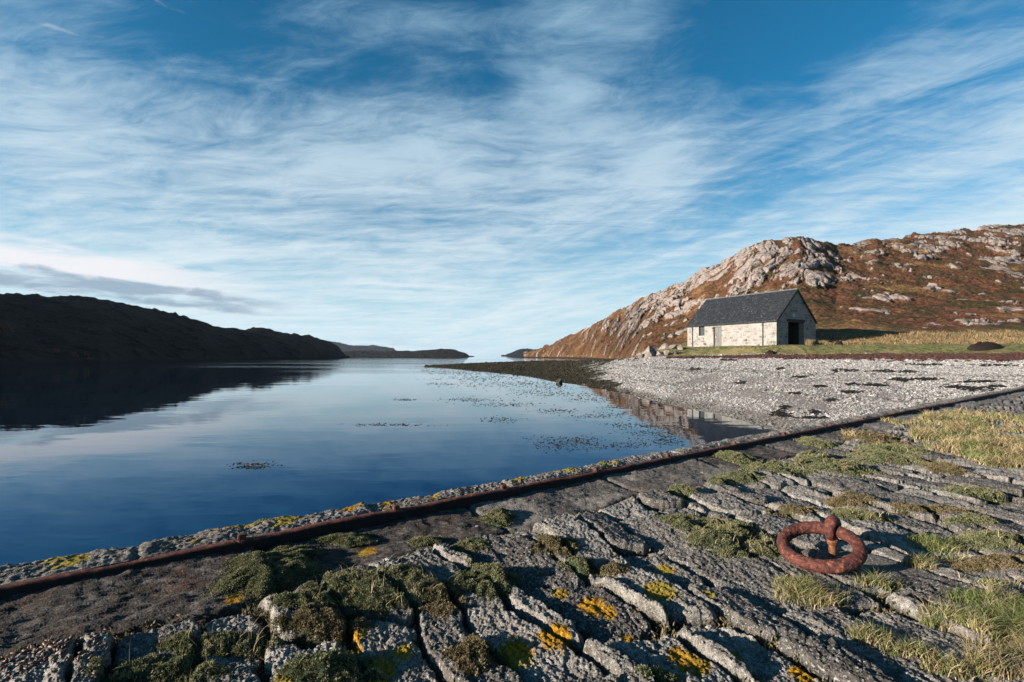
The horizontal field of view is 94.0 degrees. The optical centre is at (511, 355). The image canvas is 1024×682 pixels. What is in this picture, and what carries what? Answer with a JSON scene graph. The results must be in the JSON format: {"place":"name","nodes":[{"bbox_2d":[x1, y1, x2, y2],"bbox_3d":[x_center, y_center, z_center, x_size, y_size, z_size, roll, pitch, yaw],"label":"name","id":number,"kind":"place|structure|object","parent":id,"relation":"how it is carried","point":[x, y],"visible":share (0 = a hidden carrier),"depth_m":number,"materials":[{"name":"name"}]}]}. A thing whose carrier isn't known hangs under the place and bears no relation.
{"place":"outdoors","nodes":[
{"label":"outdoors","id":0,"kind":"place"},
{"bbox_2d":[0,293,349,366],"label":"hill","id":1,"kind":"structure","parent":0,"point":[103,331],"depth_m":164.69,"materials":[{"name":"black"}]},
{"bbox_2d":[330,341,395,351],"bbox_3d":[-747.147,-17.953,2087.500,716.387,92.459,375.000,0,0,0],"label":"hill","id":2,"kind":"structure","parent":0,"point":[343,347],"depth_m":2052.31,"materials":[{"name":"grey"}]},
{"bbox_2d":[0,355,777,565],"bbox_3d":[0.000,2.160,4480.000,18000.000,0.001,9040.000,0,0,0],"label":"water","id":3,"kind":"structure","parent":0,"point":[93,457],"depth_m":12.54,"materials":[{"name":"blue liquid"}]},
{"bbox_2d":[226,368,697,469],"bbox_3d":[-2.831,2.147,52.043,20.613,0.188,84.791,0,0,-8],"label":"seaweed","id":4,"kind":"object","parent":3,"relation":"on","point":[262,465],"visible":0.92,"depth_m":14.86,"materials":[{"name":"brown plant"}]},
{"bbox_2d":[343,348,473,356],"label":"headland","id":5,"kind":"structure","parent":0,"point":[440,352],"depth_m":844.02,"materials":[{"name":"grey stone"}]},
{"bbox_2d":[0,391,1023,681],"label":"pavement","id":6,"kind":"structure","parent":0,"point":[556,621],"depth_m":1.82,"materials":[{"name":"stone"}]},
{"bbox_2d":[0,628,132,678],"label":"pebbles","id":7,"kind":"object","parent":6,"relation":"on","point":[24,662],"visible":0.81,"depth_m":1.40,"materials":[{"name":"grey stone"}]},
{"bbox_2d":[70,648,241,681],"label":"moss cushion","id":8,"kind":"object","parent":6,"relation":"on","point":[152,667],"visible":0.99,"depth_m":1.35,"materials":[{"name":"green plant"}]},
{"bbox_2d":[145,617,295,669],"bbox_3d":[-0.917,0.902,1.507,0.503,0.143,0.211,0,0,-10],"label":"moss cushion","id":9,"kind":"object","parent":6,"relation":"on","point":[241,645],"visible":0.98,"depth_m":1.48,"materials":[{"name":"green plant"}]},
{"bbox_2d":[201,542,331,608],"bbox_3d":[-1.046,0.919,2.073,0.508,0.123,0.591,0,0,29],"label":"moss cushion","id":10,"kind":"object","parent":6,"relation":"on","point":[277,570],"visible":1,"depth_m":2.00,"materials":[{"name":"green plant"}]},
{"bbox_2d":[263,586,337,619],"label":"moss cushion","id":11,"kind":"object","parent":6,"relation":"on","point":[293,600],"visible":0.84,"depth_m":1.71,"materials":[{"name":"green plant"}]},
{"bbox_2d":[265,602,381,649],"bbox_3d":[-0.633,0.911,1.596,0.407,0.136,0.235,0,0,0],"label":"moss cushion","id":12,"kind":"object","parent":6,"relation":"on","point":[321,623],"visible":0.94,"depth_m":1.56,"materials":[{"name":"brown plant"}]},
{"bbox_2d":[272,648,401,681],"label":"moss cushion","id":13,"kind":"object","parent":6,"relation":"on","point":[334,665],"visible":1,"depth_m":1.33,"materials":[{"name":"green plant"}]},
{"bbox_2d":[307,532,376,547],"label":"moss cushion","id":14,"kind":"object","parent":6,"relation":"on","point":[350,539],"visible":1,"depth_m":2.39,"materials":[{"name":"green plant"}]},
{"bbox_2d":[266,555,456,624],"bbox_3d":[-0.531,0.890,1.827,0.759,0.174,0.471,0,0,0],"label":"moss cushion","id":15,"kind":"object","parent":6,"relation":"on","point":[370,591],"visible":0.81,"depth_m":1.79,"materials":[{"name":"green plant"}]},
{"bbox_2d":[406,535,442,547],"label":"moss cushion","id":16,"kind":"object","parent":6,"relation":"on","point":[419,541],"visible":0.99,"depth_m":2.38,"materials":[{"name":"green plant"}]},
{"bbox_2d":[407,582,473,624],"bbox_3d":[-0.262,0.918,1.762,0.245,0.122,0.276,0,0,0],"label":"moss cushion","id":17,"kind":"object","parent":6,"relation":"on","point":[439,596],"visible":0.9,"depth_m":1.75,"materials":[{"name":"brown plant"}]},
{"bbox_2d":[451,536,494,555],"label":"moss cushion","id":18,"kind":"object","parent":6,"relation":"on","point":[470,545],"visible":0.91,"depth_m":2.25,"materials":[{"name":"green plant"}]},
{"bbox_2d":[438,633,508,680],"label":"moss cushion","id":19,"kind":"object","parent":6,"relation":"on","point":[472,654],"visible":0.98,"depth_m":1.41,"materials":[{"name":"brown plant"}]},
{"bbox_2d":[446,554,526,611],"bbox_3d":[-0.100,0.909,1.928,0.323,0.152,0.373,0,0,18],"label":"moss cushion","id":20,"kind":"object","parent":6,"relation":"on","point":[492,579],"visible":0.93,"depth_m":1.87,"materials":[{"name":"green plant"}]},
{"bbox_2d":[477,507,519,528],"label":"moss cushion","id":21,"kind":"object","parent":6,"relation":"on","point":[502,517],"visible":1,"depth_m":2.72,"materials":[{"name":"green plant"}]},
{"bbox_2d":[0,448,1001,681],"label":"moss","id":22,"kind":"object","parent":6,"relation":"on","point":[674,633],"visible":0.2,"depth_m":1.60,"materials":[{"name":"plant"}]},
{"bbox_2d":[0,386,1023,584],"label":"stone kerb","id":23,"kind":"structure","parent":6,"relation":"on","point":[10,573],"depth_m":2.49,"materials":[{"name":"grey stone"}]},
{"bbox_2d":[0,388,1023,597],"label":"edge rail","id":24,"kind":"object","parent":23,"relation":"attached to","point":[261,543],"visible":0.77,"depth_m":2.63,"materials":[{"name":"metal"}]},
{"bbox_2d":[528,534,586,559],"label":"moss cushion","id":25,"kind":"object","parent":6,"relation":"on","point":[554,545],"visible":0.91,"depth_m":2.20,"materials":[{"name":"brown plant"}]},
{"bbox_2d":[554,555,603,585],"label":"moss cushion","id":26,"kind":"object","parent":6,"relation":"on","point":[581,567],"visible":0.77,"depth_m":2.00,"materials":[{"name":"green plant"}]},
{"bbox_2d":[589,560,631,577],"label":"moss cushion","id":27,"kind":"object","parent":6,"relation":"on","point":[611,568],"visible":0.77,"depth_m":1.98,"materials":[{"name":"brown plant"}]},
{"bbox_2d":[634,664,687,681],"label":"moss cushion","id":28,"kind":"object","parent":6,"relation":"on","point":[658,673],"visible":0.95,"depth_m":1.32,"materials":[{"name":"green plant"}]},
{"bbox_2d":[667,483,705,499],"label":"moss cushion","id":29,"kind":"object","parent":6,"relation":"on","point":[684,491],"visible":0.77,"depth_m":3.15,"materials":[{"name":"green plant"}]},
{"bbox_2d":[651,513,729,532],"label":"moss cushion","id":30,"kind":"object","parent":6,"relation":"on","point":[683,521],"visible":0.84,"depth_m":2.56,"materials":[{"name":"green plant"}]},
{"bbox_2d":[702,476,736,485],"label":"moss cushion","id":31,"kind":"object","parent":6,"relation":"on","point":[715,480],"visible":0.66,"depth_m":3.36,"materials":[{"name":"green plant"}]},
{"bbox_2d":[673,516,795,562],"bbox_3d":[1.081,0.895,2.340,0.585,0.160,0.536,0,0,0],"label":"moss cushion","id":32,"kind":"object","parent":6,"relation":"on","point":[734,537],"visible":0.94,"depth_m":2.28,"materials":[{"name":"green plant"}]},
{"bbox_2d":[712,450,762,465],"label":"moss cushion","id":33,"kind":"object","parent":6,"relation":"on","point":[732,457],"visible":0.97,"depth_m":4.24,"materials":[{"name":"green plant"}]},
{"bbox_2d":[714,470,768,484],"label":"moss cushion","id":34,"kind":"object","parent":6,"relation":"on","point":[747,476],"visible":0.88,"depth_m":3.50,"materials":[{"name":"green plant"}]},
{"bbox_2d":[738,455,825,480],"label":"moss cushion","id":35,"kind":"object","parent":6,"relation":"on","point":[779,467],"visible":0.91,"depth_m":3.77,"materials":[{"name":"green plant"}]},
{"bbox_2d":[764,503,818,519],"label":"moss cushion","id":36,"kind":"object","parent":6,"relation":"on","point":[788,510],"visible":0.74,"depth_m":2.72,"materials":[{"name":"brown plant"}]},
{"bbox_2d":[771,572,818,585],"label":"grass tuft","id":37,"kind":"object","parent":6,"relation":"on","point":[782,579],"visible":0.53,"depth_m":1.91,"materials":[{"name":"green plant"}]},
{"bbox_2d":[768,568,852,609],"bbox_3d":[1.126,0.888,1.797,0.345,0.124,0.253,0,0,0],"label":"grass tuft","id":38,"kind":"object","parent":6,"relation":"on","point":[815,591],"visible":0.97,"depth_m":1.79,"materials":[{"name":"green plant"}]},
{"bbox_2d":[792,436,843,449],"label":"moss cushion","id":39,"kind":"object","parent":6,"relation":"on","point":[814,442],"visible":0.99,"depth_m":4.95,"materials":[{"name":"green plant"}]},
{"bbox_2d":[776,515,867,573],"bbox_3d":[1.352,0.859,2.096,0.330,0.256,0.338,0,0,0],"label":"mooring ring","id":40,"kind":"object","parent":6,"relation":"on","point":[831,528],"visible":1,"depth_m":2.08,"materials":[{"name":"metal"}]},
{"bbox_2d":[785,449,891,479],"bbox_3d":[2.609,0.895,3.926,0.639,0.172,0.993,0,0,0],"label":"moss cushion","id":41,"kind":"object","parent":6,"relation":"on","point":[818,460],"visible":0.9,"depth_m":3.80,"materials":[{"name":"green plant"}]},
{"bbox_2d":[840,427,856,435],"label":"grass tuft","id":42,"kind":"object","parent":6,"relation":"on","point":[847,431],"visible":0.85,"depth_m":5.72,"materials":[{"name":"beige plant"}]},
{"bbox_2d":[820,489,883,507],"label":"moss cushion","id":43,"kind":"object","parent":6,"relation":"on","point":[852,498],"visible":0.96,"depth_m":2.93,"materials":[{"name":"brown plant"}]},
{"bbox_2d":[827,501,901,523],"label":"moss cushion","id":44,"kind":"object","parent":6,"relation":"on","point":[851,513],"visible":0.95,"depth_m":2.62,"materials":[{"name":"green plant"}]},
{"bbox_2d":[843,615,894,645],"bbox_3d":[1.151,0.883,1.527,0.193,0.063,0.154,0,0,0],"label":"grass tuft","id":45,"kind":"object","parent":6,"relation":"on","point":[860,633],"visible":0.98,"depth_m":1.52,"materials":[{"name":"green plant"}]},
{"bbox_2d":[838,428,917,445],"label":"moss cushion","id":46,"kind":"object","parent":6,"relation":"on","point":[870,436],"visible":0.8,"depth_m":5.01,"materials":[{"name":"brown plant"}]},
{"bbox_2d":[853,569,913,602],"bbox_3d":[1.430,0.894,1.868,0.266,0.112,0.154,0,0,0],"label":"grass tuft","id":47,"kind":"object","parent":6,"relation":"on","point":[874,580],"visible":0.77,"depth_m":1.87,"materials":[{"name":"green plant"}]},
{"bbox_2d":[850,439,932,453],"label":"moss cushion","id":48,"kind":"object","parent":6,"relation":"on","point":[897,447],"visible":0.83,"depth_m":4.53,"materials":[{"name":"green plant"}]},
{"bbox_2d":[834,448,950,465],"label":"moss cushion","id":49,"kind":"object","parent":6,"relation":"on","point":[871,456],"visible":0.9,"depth_m":4.07,"materials":[{"name":"green plant"}]},
{"bbox_2d":[877,633,954,660],"bbox_3d":[1.216,0.899,1.461,0.231,0.099,0.139,0,0,0],"label":"grass tuft","id":50,"kind":"object","parent":6,"relation":"on","point":[910,646],"visible":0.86,"depth_m":1.45,"materials":[{"name":"green plant"}]},
{"bbox_2d":[881,416,952,426],"bbox_3d":[5.349,0.874,6.335,0.469,0.152,1.111,0,0,0],"label":"grass tuft","id":51,"kind":"object","parent":6,"relation":"on","point":[899,422],"visible":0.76,"depth_m":6.38,"materials":[{"name":"beige plant"}]},
{"bbox_2d":[897,552,944,569],"bbox_3d":[1.763,0.888,2.073,0.216,0.084,0.159,0,0,0],"label":"grass tuft","id":52,"kind":"object","parent":6,"relation":"on","point":[918,560],"visible":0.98,"depth_m":2.07,"materials":[{"name":"plant"}]},
{"bbox_2d":[881,501,986,519],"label":"moss cushion","id":53,"kind":"object","parent":6,"relation":"on","point":[934,509],"visible":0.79,"depth_m":2.75,"materials":[{"name":"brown plant"}]},
{"bbox_2d":[901,530,972,559],"bbox_3d":[1.989,0.895,2.242,0.245,0.110,0.291,0,0,0],"label":"grass tuft","id":54,"kind":"object","parent":6,"relation":"on","point":[932,541],"visible":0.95,"depth_m":2.23,"materials":[{"name":"green plant"}]},
{"bbox_2d":[916,461,971,475],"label":"moss cushion","id":55,"kind":"object","parent":6,"relation":"on","point":[942,468],"visible":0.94,"depth_m":3.68,"materials":[{"name":"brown plant"}]},
{"bbox_2d":[905,634,996,681],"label":"grass tuft","id":56,"kind":"object","parent":6,"relation":"on","point":[949,664],"visible":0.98,"depth_m":1.37,"materials":[{"name":"green plant"}]},
{"bbox_2d":[899,569,1023,681],"bbox_3d":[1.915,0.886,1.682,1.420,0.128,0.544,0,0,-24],"label":"grass","id":57,"kind":"structure","parent":6,"relation":"on","point":[956,596],"depth_m":1.61,"materials":[{"name":"green plant"}]},
{"bbox_2d":[905,406,1023,468],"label":"grass","id":58,"kind":"structure","parent":6,"relation":"on","point":[1011,451],"depth_m":5.12,"materials":[{"name":"plant"}]},
{"bbox_2d":[941,511,1004,530],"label":"moss cushion","id":59,"kind":"object","parent":6,"relation":"on","point":[969,517],"visible":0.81,"depth_m":2.52,"materials":[{"name":"green plant"}]},
{"bbox_2d":[939,480,1015,504],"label":"moss cushion","id":60,"kind":"object","parent":6,"relation":"on","point":[991,496],"visible":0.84,"depth_m":3.03,"materials":[{"name":"green plant"}]},
{"bbox_2d":[937,552,1023,573],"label":"moss cushion","id":61,"kind":"object","parent":6,"relation":"on","point":[992,561],"visible":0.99,"depth_m":2.05,"materials":[{"name":"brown plant"}]},
{"bbox_2d":[943,528,1023,554],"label":"moss cushion","id":62,"kind":"object","parent":6,"relation":"on","point":[994,540],"visible":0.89,"depth_m":2.28,"materials":[{"name":"green plant"}]},
{"bbox_2d":[0,0,1023,354],"label":"sky","id":63,"kind":"structure","parent":0,"point":[470,177],"materials":[{"name":"blue"}]},
{"bbox_2d":[501,348,536,355],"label":"island","id":64,"kind":"structure","parent":0,"point":[519,352],"depth_m":1502.14,"materials":[{"name":"grey stone"}]},
{"bbox_2d":[410,353,1023,430],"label":"beach","id":65,"kind":"structure","parent":0,"point":[753,394],"depth_m":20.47,"materials":[{"name":"grey gravel"}]},
{"bbox_2d":[636,353,643,358],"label":"boulder","id":66,"kind":"object","parent":65,"relation":"on","point":[640,355],"visible":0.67,"depth_m":51.25,"materials":[{"name":"grey stone"}]},
{"bbox_2d":[666,352,1023,361],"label":"seaweed","id":67,"kind":"object","parent":65,"relation":"on","point":[1002,357],"visible":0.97,"depth_m":38.84,"materials":[{"name":"brown plant"}]},
{"bbox_2d":[689,358,1023,418],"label":"seaweed","id":68,"kind":"object","parent":65,"relation":"on","point":[779,413],"visible":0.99,"depth_m":22.11,"materials":[{"name":"brown plant"}]},
{"bbox_2d":[524,224,1023,358],"bbox_3d":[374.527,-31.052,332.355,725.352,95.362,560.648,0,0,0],"label":"hill","id":69,"kind":"structure","parent":0,"point":[961,280],"depth_m":128.44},
{"bbox_2d":[804,339,814,345],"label":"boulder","id":70,"kind":"object","parent":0,"point":[809,342],"depth_m":47.47,"materials":[{"name":"beige stone"}]},
{"bbox_2d":[659,337,1023,355],"bbox_3d":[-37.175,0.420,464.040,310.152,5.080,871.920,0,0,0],"label":"grass bank","id":71,"kind":"structure","parent":0,"point":[816,348],"depth_m":45.83,"materials":[{"name":"green plant"}]},
{"bbox_2d":[643,345,655,357],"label":"boulder","id":72,"kind":"object","parent":71,"relation":"on","point":[649,351],"visible":0.52,"depth_m":51.28,"materials":[{"name":"grey stone"}]},
{"bbox_2d":[655,351,663,355],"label":"boulder","id":73,"kind":"object","parent":71,"relation":"on","point":[657,353],"visible":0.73,"depth_m":51.08,"materials":[{"name":"grey stone"}]},
{"bbox_2d":[659,343,669,349],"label":"boulder","id":74,"kind":"object","parent":71,"relation":"on","point":[664,346],"visible":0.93,"depth_m":53.43,"materials":[{"name":"beige stone"}]},
{"bbox_2d":[664,350,671,354],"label":"boulder","id":75,"kind":"object","parent":71,"relation":"on","point":[667,352],"visible":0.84,"depth_m":50.78,"materials":[{"name":"grey stone"}]},
{"bbox_2d":[686,288,817,346],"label":"stone boathouse","id":76,"kind":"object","parent":71,"relation":"on","point":[782,317],"visible":0.86,"depth_m":53.54,"materials":[{"name":"stone"}]},
{"bbox_2d":[698,327,703,336],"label":"window","id":77,"kind":"structure","parent":76,"relation":"in","point":[701,328],"depth_m":58.22,"materials":[{"name":"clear glass"}]},
{"bbox_2d":[715,327,720,345],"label":"door","id":78,"kind":"structure","parent":76,"relation":"in","point":[717,329],"depth_m":56.30,"materials":[{"name":"wood"}]},
{"bbox_2d":[788,323,798,344],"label":"door","id":79,"kind":"structure","parent":76,"relation":"in","point":[793,329],"depth_m":53.58,"materials":[{"name":"black wood"}]},
{"bbox_2d":[765,350,775,353],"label":"seaweed heap","id":80,"kind":"object","parent":71,"relation":"on","point":[770,351],"visible":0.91,"depth_m":45.79,"materials":[{"name":"brown plant"}]},
{"bbox_2d":[818,340,828,344],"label":"grass tussock","id":81,"kind":"object","parent":71,"relation":"on","point":[823,342],"depth_m":47.80,"materials":[{"name":"yellow plant"}]},
{"bbox_2d":[819,328,1023,344],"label":"grass","id":82,"kind":"structure","parent":71,"relation":"on","point":[846,340],"depth_m":54.34,"materials":[{"name":"plant"}]},
{"bbox_2d":[967,341,1004,350],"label":"seaweed heap","id":83,"kind":"object","parent":71,"relation":"on","point":[982,346],"visible":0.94,"depth_m":41.32,"materials":[{"name":"brown plant"}]}
]}

